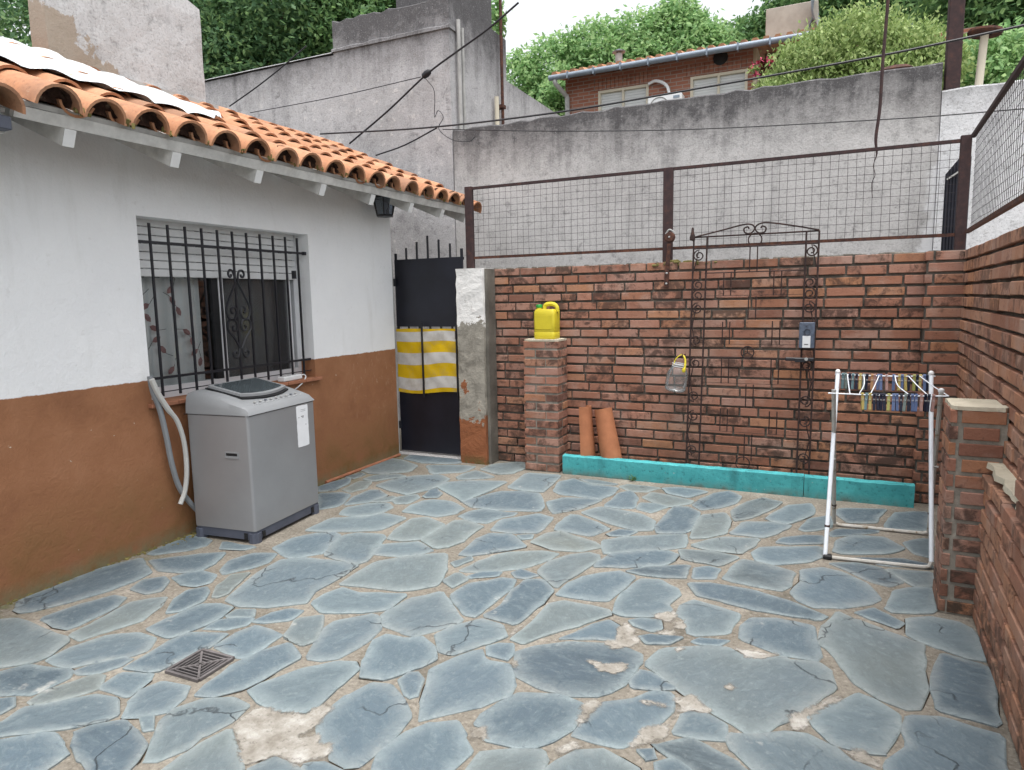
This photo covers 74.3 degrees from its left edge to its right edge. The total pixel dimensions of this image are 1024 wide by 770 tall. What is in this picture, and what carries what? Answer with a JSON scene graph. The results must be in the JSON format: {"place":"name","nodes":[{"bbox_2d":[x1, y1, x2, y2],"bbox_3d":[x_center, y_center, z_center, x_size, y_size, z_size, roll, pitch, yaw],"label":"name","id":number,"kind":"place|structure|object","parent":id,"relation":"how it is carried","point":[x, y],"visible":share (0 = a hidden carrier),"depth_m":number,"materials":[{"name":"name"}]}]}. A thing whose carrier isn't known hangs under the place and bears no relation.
{"place":"outdoors","nodes":[
{"label":"outdoors","id":0,"kind":"place"},
{"bbox_2d":[2,0,771,83],"label":"sky","id":1,"kind":"structure","parent":0,"point":[529,17],"materials":[{"name":"white"}]},
{"bbox_2d":[399,428,401,450],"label":"ground","id":2,"kind":"structure","parent":0,"point":[400,439],"depth_m":7.32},
{"bbox_2d":[0,0,31,46],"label":"leafy tree","id":3,"kind":"object","parent":2,"relation":"on","point":[20,11],"visible":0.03,"depth_m":13.47,"materials":[{"name":"green plant"}]},
{"bbox_2d":[0,37,481,605],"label":"house","id":4,"kind":"structure","parent":2,"relation":"on","point":[178,247],"depth_m":3.96,"materials":[{"name":"paint"}]},
{"bbox_2d":[28,0,218,108],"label":"chimney","id":5,"kind":"object","parent":4,"relation":"on","point":[157,43],"visible":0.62,"depth_m":4.87,"materials":[{"name":"paint"}]},
{"bbox_2d":[147,376,194,510],"bbox_3d":[-2.058,0.377,4.116,0.033,0.898,0.279,2,8,25],"label":"hose","id":6,"kind":"object","parent":4,"relation":"hanging from","point":[169,453],"visible":0.88,"depth_m":4.06,"materials":[{"name":"plastic"}]},
{"bbox_2d":[136,218,322,408],"bbox_3d":[-1.956,-0.515,4.645,0.308,1.125,1.492,2,8,25],"label":"window","id":7,"kind":"structure","parent":4,"relation":"in","point":[158,228],"depth_m":4.58,"materials":[{"name":"white metal"}]},
{"bbox_2d":[278,374,305,388],"bbox_3d":[-1.647,-0.019,5.092,0.096,0.114,0.255,1,8,18],"label":"power strip","id":8,"kind":"object","parent":4,"relation":"on","point":[292,377],"visible":0.97,"depth_m":5.05,"materials":[{"name":"white plastic"}]},
{"bbox_2d":[374,194,394,217],"bbox_3d":[-1.112,-1.560,5.767,0.287,0.245,0.204,2,8,25],"label":"wall lantern","id":9,"kind":"object","parent":4,"relation":"attached to","point":[384,208],"depth_m":5.70,"materials":[{"name":"black metal"}]},
{"bbox_2d":[391,236,463,458],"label":"gate","id":10,"kind":"structure","parent":4,"relation":"attached to","point":[428,423],"depth_m":6.23,"materials":[{"name":"black metal"}]},
{"bbox_2d":[396,329,458,393],"bbox_3d":[-0.757,-0.215,6.219,0.715,0.608,0.020,2,8,25],"label":"striped cloth","id":11,"kind":"object","parent":10,"relation":"attached to","point":[439,347],"visible":0.94,"depth_m":6.23,"materials":[{"name":"fabric"}]},
{"bbox_2d":[320,24,1023,134],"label":"cable","id":12,"kind":"object","parent":4,"relation":"attached to","point":[870,57],"visible":1,"depth_m":5.48,"materials":[{"name":"rubber"}]},
{"bbox_2d":[443,108,1023,131],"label":"cable","id":13,"kind":"object","parent":4,"relation":"attached to","point":[737,127],"visible":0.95,"depth_m":5.41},
{"bbox_2d":[188,0,354,79],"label":"leafy tree","id":14,"kind":"object","parent":2,"relation":"on","point":[237,35],"visible":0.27,"depth_m":12.01,"materials":[{"name":"green plant"}]},
{"bbox_2d":[267,0,395,63],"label":"leafy tree","id":15,"kind":"object","parent":2,"relation":"on","point":[358,7],"visible":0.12,"depth_m":12.03,"materials":[{"name":"green plant"}]},
{"bbox_2d":[205,0,558,420],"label":"neighbour building","id":16,"kind":"structure","parent":2,"relation":"on","point":[403,40],"depth_m":7.63,"materials":[{"name":"concrete"}]},
{"bbox_2d":[229,46,306,106],"bbox_3d":[-2.952,-3.702,8.123,1.275,0.516,0.016,2,8,25],"label":"cable","id":17,"kind":"object","parent":16,"relation":"attached to","point":[295,55],"visible":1,"depth_m":8.10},
{"bbox_2d":[376,128,436,155],"bbox_3d":[-1.167,-2.672,7.423,0.813,0.216,0.016,2,8,25],"label":"cable","id":18,"kind":"object","parent":16,"relation":"attached to","point":[407,143],"visible":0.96,"depth_m":7.41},
{"bbox_2d":[349,2,518,143],"bbox_3d":[-0.898,-3.277,7.214,2.158,1.127,0.020,2,8,25],"label":"cable","id":19,"kind":"object","parent":16,"relation":"attached to","point":[440,63],"visible":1,"depth_m":7.13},
{"bbox_2d":[422,69,430,78],"bbox_3d":[-0.912,-3.323,7.215,0.117,0.092,0.068,2,8,25],"label":"cable junction","id":20,"kind":"object","parent":19,"relation":"attached to","point":[426,73],"visible":1,"depth_m":7.19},
{"bbox_2d":[250,77,419,112],"bbox_3d":[-2.095,-3.325,7.770,2.470,0.062,0.009,2,8,25],"label":"cable","id":21,"kind":"object","parent":20,"relation":"attached to","point":[337,96],"visible":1,"depth_m":7.72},
{"bbox_2d":[426,79,474,141],"bbox_3d":[-0.652,-2.916,7.147,0.585,0.706,0.008,2,8,25],"label":"cable","id":22,"kind":"object","parent":20,"relation":"hanging from","point":[443,117],"visible":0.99,"depth_m":7.21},
{"bbox_2d":[494,0,505,124],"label":"antenna pole","id":23,"kind":"object","parent":16,"relation":"attached to","point":[501,106],"visible":0.54,"depth_m":8.11,"materials":[{"name":"metal"}]},
{"bbox_2d":[491,0,512,78],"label":"leafy tree","id":24,"kind":"object","parent":2,"relation":"on","point":[495,15],"visible":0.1,"depth_m":13.79,"materials":[{"name":"green plant"}]},
{"bbox_2d":[506,22,590,115],"bbox_3d":[0.968,-6.681,22.861,5.888,10.393,4.272,2,8,25],"label":"leafy tree","id":25,"kind":"object","parent":2,"relation":"on","point":[533,81],"visible":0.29,"depth_m":21.57,"materials":[{"name":"green plant"}]},
{"bbox_2d":[543,3,695,101],"bbox_3d":[3.653,-6.807,22.194,5.229,10.711,3.851,2,8,25],"label":"leafy tree","id":26,"kind":"object","parent":2,"relation":"on","point":[631,43],"visible":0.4,"depth_m":20.98,"materials":[{"name":"green plant"}]},
{"bbox_2d":[634,0,757,56],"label":"leafy tree","id":27,"kind":"object","parent":2,"relation":"on","point":[698,25],"visible":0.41,"depth_m":20.37,"materials":[{"name":"green plant"}]},
{"bbox_2d":[453,62,942,268],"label":"boundary wall","id":28,"kind":"structure","parent":2,"relation":"on","point":[483,158],"depth_m":6.20,"materials":[{"name":"concrete"}]},
{"bbox_2d":[884,64,913,69],"bbox_3d":[3.283,-2.552,5.792,0.270,0.373,0.263,2,8,25],"label":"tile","id":29,"kind":"object","parent":28,"relation":"on","point":[896,66],"visible":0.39,"depth_m":5.67,"materials":[{"name":"ceramic"}]},
{"bbox_2d":[746,56,783,87],"bbox_3d":[4.661,-5.275,12.251,0.847,1.289,0.626,2,8,25],"label":"flowering bush","id":30,"kind":"object","parent":2,"relation":"on","point":[755,69],"visible":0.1,"depth_m":12.14,"materials":[{"name":"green plant"}]},
{"bbox_2d":[718,0,829,44],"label":"leafy tree","id":31,"kind":"object","parent":2,"relation":"on","point":[754,25],"visible":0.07,"depth_m":20.43,"materials":[{"name":"green plant"}]},
{"bbox_2d":[780,0,940,42],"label":"leafy tree","id":32,"kind":"object","parent":2,"relation":"on","point":[836,4],"visible":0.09,"depth_m":16.93,"materials":[{"name":"green plant"}]},
{"bbox_2d":[751,0,987,89],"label":"leafy tree","id":33,"kind":"object","parent":2,"relation":"on","point":[830,43],"visible":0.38,"depth_m":7.44,"materials":[{"name":"green plant"}]},
{"bbox_2d":[889,0,1023,53],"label":"leafy tree","id":34,"kind":"object","parent":2,"relation":"on","point":[985,12],"visible":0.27,"depth_m":12.15,"materials":[{"name":"green plant"}]},
{"bbox_2d":[932,79,1023,250],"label":"boundary wall","id":35,"kind":"structure","parent":2,"relation":"on","point":[974,98],"depth_m":5.34,"materials":[{"name":"concrete"}]},
{"bbox_2d":[942,0,965,90],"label":"steel post","id":36,"kind":"object","parent":35,"relation":"on","point":[953,50],"visible":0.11,"depth_m":5.41,"materials":[{"name":"brown metal"}]},
{"bbox_2d":[967,25,1002,84],"bbox_3d":[3.747,-2.548,5.372,0.242,0.558,0.240,2,8,25],"label":"vent pipe","id":37,"kind":"object","parent":35,"relation":"on","point":[981,60],"visible":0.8,"depth_m":5.34,"materials":[{"name":"metal"}]},
{"bbox_2d":[960,16,1023,86],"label":"leafy tree","id":38,"kind":"object","parent":2,"relation":"on","point":[1001,64],"visible":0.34,"depth_m":7.58,"materials":[{"name":"green plant"}]},
{"bbox_2d":[0,455,1022,769],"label":"patio floor","id":39,"kind":"structure","parent":0,"point":[416,613],"depth_m":2.87,"materials":[{"name":"stone"}]},
{"bbox_2d":[165,648,234,682],"bbox_3d":[-1.260,1.132,2.729,0.188,0.014,0.188,2,8,24],"label":"floor drain","id":40,"kind":"object","parent":39,"relation":"on","point":[200,665],"visible":1,"depth_m":2.72,"materials":[{"name":"metal"}]},
{"bbox_2d":[7,457,395,604],"bbox_3d":[-1.757,0.887,4.737,0.166,0.025,3.410,2,8,25],"label":"wall foot moss","id":41,"kind":"object","parent":39,"relation":"on","point":[149,549],"depth_m":4.01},
{"bbox_2d":[186,377,318,543],"bbox_3d":[-1.677,0.449,4.421,0.485,0.952,0.669,1,8,19],"label":"washing machine","id":42,"kind":"object","parent":39,"relation":"on","point":[253,457],"visible":1,"depth_m":4.16,"materials":[{"name":"silver metal"}]},
{"bbox_2d":[149,378,188,504],"bbox_3d":[-2.052,0.345,4.065,0.033,0.798,0.218,2,8,25],"label":"hose","id":43,"kind":"object","parent":42,"relation":"attached to","point":[162,400],"visible":1,"depth_m":4.12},
{"bbox_2d":[455,268,498,464],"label":"plaster pillar","id":44,"kind":"structure","parent":39,"relation":"on","point":[476,326],"depth_m":5.90,"materials":[{"name":"paint"}]},
{"bbox_2d":[523,338,567,472],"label":"brick pillar","id":45,"kind":"structure","parent":39,"relation":"on","point":[546,402],"depth_m":5.62,"materials":[{"name":"brick"}]},
{"bbox_2d":[534,302,559,338],"bbox_3d":[0.298,-0.538,5.614,0.212,0.306,0.136,3,8,28],"label":"jerrycan","id":46,"kind":"object","parent":45,"relation":"on","point":[546,323],"visible":1,"depth_m":5.57,"materials":[{"name":"yellow plastic"}]},
{"bbox_2d":[493,250,938,482],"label":"brick wall","id":47,"kind":"structure","parent":39,"relation":"on","point":[625,330],"depth_m":5.16,"materials":[{"name":"brick"}]},
{"bbox_2d":[664,229,674,287],"bbox_3d":[1.221,-0.982,5.234,0.084,0.448,0.041,2,8,25],"label":"rusty bracket","id":48,"kind":"object","parent":47,"relation":"attached to","point":[669,237],"visible":1,"depth_m":5.23,"materials":[{"name":"metal"}]},
{"bbox_2d":[665,354,687,392],"bbox_3d":[1.277,-0.096,5.246,0.175,0.305,0.167,-1,7,3],"label":"plastic jug","id":49,"kind":"object","parent":47,"relation":"hanging from","point":[685,383],"visible":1,"depth_m":5.26,"materials":[{"name":"plastic"}]},
{"bbox_2d":[464,134,971,268],"bbox_3d":[1.299,-1.324,5.243,3.769,0.760,0.041,2,8,25],"label":"fence","id":50,"kind":"object","parent":47,"relation":"on","point":[962,192],"visible":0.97,"depth_m":5.06,"materials":[{"name":"brown metal"}]},
{"bbox_2d":[562,453,914,507],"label":"planter kerb","id":51,"kind":"structure","parent":39,"relation":"on","point":[889,493],"depth_m":5.00,"materials":[{"name":"teal paint"}]},
{"bbox_2d":[572,453,895,481],"bbox_3d":[1.619,0.653,5.199,2.500,0.028,0.165,2,8,25],"label":"soil strip","id":52,"kind":"object","parent":51,"relation":"in","point":[789,472],"visible":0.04,"depth_m":5.03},
{"bbox_2d":[579,405,595,455],"bbox_3d":[0.637,0.395,5.601,0.088,0.440,0.176,-1,5,32],"label":"roof tile","id":53,"kind":"object","parent":52,"relation":"on","point":[587,445],"visible":0.8,"depth_m":5.55,"materials":[{"name":"ceramic"}]},
{"bbox_2d":[594,407,621,457],"bbox_3d":[0.768,0.411,5.495,0.176,0.440,0.088,-10,-2,20],"label":"roof tile","id":54,"kind":"object","parent":52,"relation":"on","point":[609,445],"visible":0.88,"depth_m":5.47,"materials":[{"name":"ceramic"}]},
{"bbox_2d":[685,222,819,474],"bbox_3d":[1.761,-0.267,5.015,0.905,1.844,0.101,2,8,25],"label":"iron trellis","id":55,"kind":"object","parent":52,"relation":"on","point":[692,236],"visible":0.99,"depth_m":4.96,"materials":[{"name":"metal"}]},
{"bbox_2d":[785,357,813,362],"bbox_3d":[2.061,-0.181,4.842,0.190,0.036,0.041,2,8,25],"label":"latch","id":56,"kind":"object","parent":55,"relation":"attached to","point":[796,359],"visible":1,"depth_m":4.84,"materials":[{"name":"black metal"}]},
{"bbox_2d":[799,322,815,347],"bbox_3d":[2.102,-0.354,4.804,0.110,0.183,0.042,2,8,25],"label":"electrical box","id":57,"kind":"object","parent":55,"relation":"attached to","point":[807,331],"visible":1,"depth_m":4.79,"materials":[{"name":"blue metal"}]},
{"bbox_2d":[823,369,948,568],"bbox_3d":[2.090,0.427,3.809,0.585,1.009,0.648,2,8,25],"label":"drying rack","id":58,"kind":"object","parent":39,"relation":"on","point":[933,454],"visible":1,"depth_m":3.72,"materials":[{"name":"white metal"}]},
{"bbox_2d":[841,373,843,388],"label":"clothespin","id":59,"kind":"object","parent":58,"relation":"hanging from","point":[842,382],"visible":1,"depth_m":3.95,"materials":[{"name":"teal plastic"}]},
{"bbox_2d":[844,373,846,388],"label":"clothespin","id":60,"kind":"object","parent":58,"relation":"hanging from","point":[845,381],"visible":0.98,"depth_m":3.95,"materials":[{"name":"green plastic"}]},
{"bbox_2d":[851,373,854,388],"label":"clothespin","id":61,"kind":"object","parent":58,"relation":"hanging from","point":[852,381],"visible":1,"depth_m":3.93,"materials":[{"name":"teal plastic"}]},
{"bbox_2d":[854,373,857,389],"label":"clothespin","id":62,"kind":"object","parent":58,"relation":"hanging from","point":[856,381],"visible":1,"depth_m":3.92,"materials":[{"name":"black plastic"}]},
{"bbox_2d":[858,373,861,389],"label":"clothespin","id":63,"kind":"object","parent":58,"relation":"hanging from","point":[860,380],"visible":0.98,"depth_m":3.91,"materials":[{"name":"yellow plastic"}]},
{"bbox_2d":[861,393,863,409],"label":"clothespin","id":64,"kind":"object","parent":58,"relation":"hanging from","point":[862,401],"visible":1,"depth_m":3.65,"materials":[{"name":"yellow plastic"}]},
{"bbox_2d":[864,393,867,409],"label":"clothespin","id":65,"kind":"object","parent":58,"relation":"hanging from","point":[866,401],"visible":1,"depth_m":3.65,"materials":[{"name":"teal plastic"}]},
{"bbox_2d":[864,374,868,389],"bbox_3d":[2.051,-0.019,3.909,0.014,0.094,0.023,4,13,18],"label":"clothespin","id":66,"kind":"object","parent":58,"relation":"hanging from","point":[866,380],"visible":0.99,"depth_m":3.90,"materials":[{"name":"black plastic"}]},
{"bbox_2d":[868,393,871,409],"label":"clothespin","id":67,"kind":"object","parent":58,"relation":"hanging from","point":[870,402],"visible":1,"depth_m":3.64,"materials":[{"name":"yellow plastic"}]},
{"bbox_2d":[872,393,875,410],"bbox_3d":[1.952,0.090,3.638,0.014,0.094,0.023,2,7,26],"label":"clothespin","id":68,"kind":"object","parent":58,"relation":"hanging from","point":[874,401],"visible":1,"depth_m":3.63,"materials":[{"name":"black plastic"}]},
{"bbox_2d":[873,374,875,389],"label":"clothespin","id":69,"kind":"object","parent":58,"relation":"hanging from","point":[874,378],"visible":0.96,"depth_m":3.89,"materials":[{"name":"brown plastic"}]},
{"bbox_2d":[876,393,878,410],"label":"clothespin","id":70,"kind":"object","parent":58,"relation":"hanging from","point":[877,402],"visible":1,"depth_m":3.63,"materials":[{"name":"black plastic"}]},
{"bbox_2d":[879,393,882,410],"bbox_3d":[1.981,0.091,3.626,0.014,0.094,0.023,1,7,16],"label":"clothespin","id":71,"kind":"object","parent":58,"relation":"hanging from","point":[880,401],"visible":1,"depth_m":3.62,"materials":[{"name":"black plastic"}]},
{"bbox_2d":[879,374,882,389],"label":"clothespin","id":72,"kind":"object","parent":58,"relation":"hanging from","point":[881,384],"visible":1,"depth_m":3.87,"materials":[{"name":"blue plastic"}]},
{"bbox_2d":[883,393,885,410],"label":"clothespin","id":73,"kind":"object","parent":58,"relation":"hanging from","point":[884,401],"visible":1,"depth_m":3.61,"materials":[{"name":"black plastic"}]},
{"bbox_2d":[885,374,887,390],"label":"clothespin","id":74,"kind":"object","parent":58,"relation":"hanging from","point":[886,382],"visible":1,"depth_m":3.86,"materials":[{"name":"pink plastic"}]},
{"bbox_2d":[887,393,890,410],"bbox_3d":[2.013,0.092,3.611,0.014,0.094,0.023,4,5,30],"label":"clothespin","id":75,"kind":"object","parent":58,"relation":"hanging from","point":[888,403],"visible":1,"depth_m":3.60,"materials":[{"name":"plastic"}]},
{"bbox_2d":[891,393,894,410],"bbox_3d":[2.034,0.092,3.602,0.014,0.094,0.023,3,5,25],"label":"clothespin","id":76,"kind":"object","parent":58,"relation":"hanging from","point":[893,403],"visible":1,"depth_m":3.60,"materials":[{"name":"blue plastic"}]},
{"bbox_2d":[892,374,894,390],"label":"clothespin","id":77,"kind":"object","parent":58,"relation":"hanging from","point":[893,382],"visible":0.98,"depth_m":3.85,"materials":[{"name":"blue plastic"}]},
{"bbox_2d":[895,393,898,410],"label":"clothespin","id":78,"kind":"object","parent":58,"relation":"hanging from","point":[897,402],"visible":1,"depth_m":3.59,"materials":[{"name":"blue plastic"}]},
{"bbox_2d":[897,374,900,390],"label":"clothespin","id":79,"kind":"object","parent":58,"relation":"hanging from","point":[899,381],"visible":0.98,"depth_m":3.83,"materials":[{"name":"yellow plastic"}]},
{"bbox_2d":[899,394,902,410],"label":"clothespin","id":80,"kind":"object","parent":58,"relation":"hanging from","point":[900,402],"visible":1,"depth_m":3.58,"materials":[{"name":"black plastic"}]},
{"bbox_2d":[900,374,903,390],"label":"clothespin","id":81,"kind":"object","parent":58,"relation":"hanging from","point":[902,378],"visible":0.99,"depth_m":3.83,"materials":[{"name":"blue plastic"}]},
{"bbox_2d":[902,394,906,411],"bbox_3d":[2.083,0.093,3.581,0.014,0.094,0.023,8,8,38],"label":"clothespin","id":82,"kind":"object","parent":58,"relation":"hanging from","point":[904,403],"visible":1,"depth_m":3.58,"materials":[{"name":"green plastic"}]},
{"bbox_2d":[904,374,906,390],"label":"clothespin","id":83,"kind":"object","parent":58,"relation":"hanging from","point":[905,383],"visible":0.98,"depth_m":3.82,"materials":[{"name":"yellow plastic"}]},
{"bbox_2d":[907,394,910,411],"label":"clothespin","id":84,"kind":"object","parent":58,"relation":"hanging from","point":[908,402],"visible":1,"depth_m":3.57,"materials":[{"name":"plastic"}]},
{"bbox_2d":[907,374,910,390],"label":"clothespin","id":85,"kind":"object","parent":58,"relation":"hanging from","point":[908,384],"visible":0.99,"depth_m":3.82,"materials":[{"name":"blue plastic"}]},
{"bbox_2d":[910,394,913,411],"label":"clothespin","id":86,"kind":"object","parent":58,"relation":"hanging from","point":[912,403],"visible":1,"depth_m":3.56,"materials":[{"name":"blue plastic"}]},
{"bbox_2d":[912,374,915,390],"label":"clothespin","id":87,"kind":"object","parent":58,"relation":"hanging from","point":[913,383],"visible":0.79,"depth_m":3.81,"materials":[{"name":"plastic"}]},
{"bbox_2d":[914,394,917,411],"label":"clothespin","id":88,"kind":"object","parent":58,"relation":"hanging from","point":[915,402],"visible":1,"depth_m":3.56,"materials":[{"name":"blue plastic"}]},
{"bbox_2d":[915,374,918,390],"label":"clothespin","id":89,"kind":"object","parent":58,"relation":"hanging from","point":[917,382],"visible":0.98,"depth_m":3.80,"materials":[{"name":"plastic"}]},
{"bbox_2d":[918,374,921,390],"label":"clothespin","id":90,"kind":"object","parent":58,"relation":"hanging from","point":[920,382],"visible":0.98,"depth_m":3.79,"materials":[{"name":"yellow plastic"}]},
{"bbox_2d":[919,394,922,411],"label":"clothespin","id":91,"kind":"object","parent":58,"relation":"hanging from","point":[921,404],"visible":1,"depth_m":3.54,"materials":[{"name":"pink plastic"}]},
{"bbox_2d":[923,374,925,390],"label":"clothespin","id":92,"kind":"object","parent":58,"relation":"hanging from","point":[924,383],"visible":0.81,"depth_m":3.79,"materials":[{"name":"blue plastic"}]},
{"bbox_2d":[923,394,926,411],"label":"clothespin","id":93,"kind":"object","parent":58,"relation":"hanging from","point":[925,403],"visible":1,"depth_m":3.54,"materials":[{"name":"black plastic"}]},
{"bbox_2d":[926,374,928,390],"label":"clothespin","id":94,"kind":"object","parent":58,"relation":"hanging from","point":[927,384],"visible":0.71,"depth_m":3.78,"materials":[{"name":"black plastic"}]},
{"bbox_2d":[926,394,930,411],"bbox_3d":[2.183,0.094,3.539,0.014,0.094,0.023,7,14,31],"label":"clothespin","id":95,"kind":"object","parent":58,"relation":"hanging from","point":[928,402],"visible":1,"depth_m":3.53,"materials":[{"name":"black plastic"}]},
{"bbox_2d":[930,394,935,411],"bbox_3d":[2.200,0.094,3.530,0.014,0.094,0.023,3,11,16],"label":"clothespin","id":96,"kind":"object","parent":58,"relation":"hanging from","point":[932,403],"visible":1,"depth_m":3.52,"materials":[{"name":"pink plastic"}]},
{"bbox_2d":[912,249,967,504],"bbox_3d":[2.872,-0.036,4.551,0.234,1.712,0.099,2,8,25],"label":"brick pilaster","id":97,"kind":"object","parent":39,"relation":"on","point":[941,303],"visible":0.62,"depth_m":4.48,"materials":[{"name":"brick"}]},
{"bbox_2d":[941,156,971,249],"bbox_3d":[3.441,-0.521,5.318,0.165,2.460,0.023,2,8,25],"label":"corrugated sheet","id":98,"kind":"object","parent":39,"relation":"on","point":[947,243],"visible":0.23,"depth_m":5.23,"materials":[{"name":"metal"}]},
{"bbox_2d":[932,398,1008,617],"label":"brick pillar","id":99,"kind":"structure","parent":39,"relation":"on","point":[974,436],"depth_m":2.98,"materials":[{"name":"brick"}]},
{"bbox_2d":[955,226,1023,769],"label":"brick wall","id":100,"kind":"structure","parent":39,"relation":"on","point":[990,359],"depth_m":2.78,"materials":[{"name":"brick"}]},
{"bbox_2d":[965,55,1023,232],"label":"fence","id":101,"kind":"object","parent":100,"relation":"on","point":[1000,96],"visible":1,"depth_m":3.50,"materials":[{"name":"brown metal"}]},
{"bbox_2d":[548,0,977,114],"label":"brick house","id":102,"kind":"structure","parent":0,"point":[619,79],"depth_m":13.39,"materials":[{"name":"brick"}]},
{"bbox_2d":[598,84,648,110],"bbox_3d":[2.285,-5.467,13.819,1.050,1.160,0.110,2,8,25],"label":"window","id":103,"kind":"structure","parent":102,"relation":"in","point":[638,91],"depth_m":13.74,"materials":[{"name":"plastic"}]},
{"bbox_2d":[648,79,684,103],"bbox_3d":[2.981,-5.579,13.194,0.730,0.875,0.374,2,8,25],"label":"air conditioner","id":104,"kind":"object","parent":102,"relation":"attached to","point":[667,97],"visible":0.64,"depth_m":13.10,"materials":[{"name":"white plastic"}]},
{"bbox_2d":[690,69,747,96],"bbox_3d":[3.984,-5.398,13.029,1.060,1.160,0.110,2,8,25],"label":"window","id":105,"kind":"structure","parent":102,"relation":"in","point":[723,77],"depth_m":12.96,"materials":[{"name":"plastic"}]},
{"bbox_2d":[808,0,819,28],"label":"antenna pole","id":106,"kind":"object","parent":102,"relation":"attached to","point":[812,13],"visible":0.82,"depth_m":13.44,"materials":[{"name":"metal"}]},
{"bbox_2d":[871,0,889,197],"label":"hanging wire","id":107,"kind":"object","parent":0,"point":[882,72],"visible":0.91,"depth_m":4.84,"materials":[{"name":"brown metal"}]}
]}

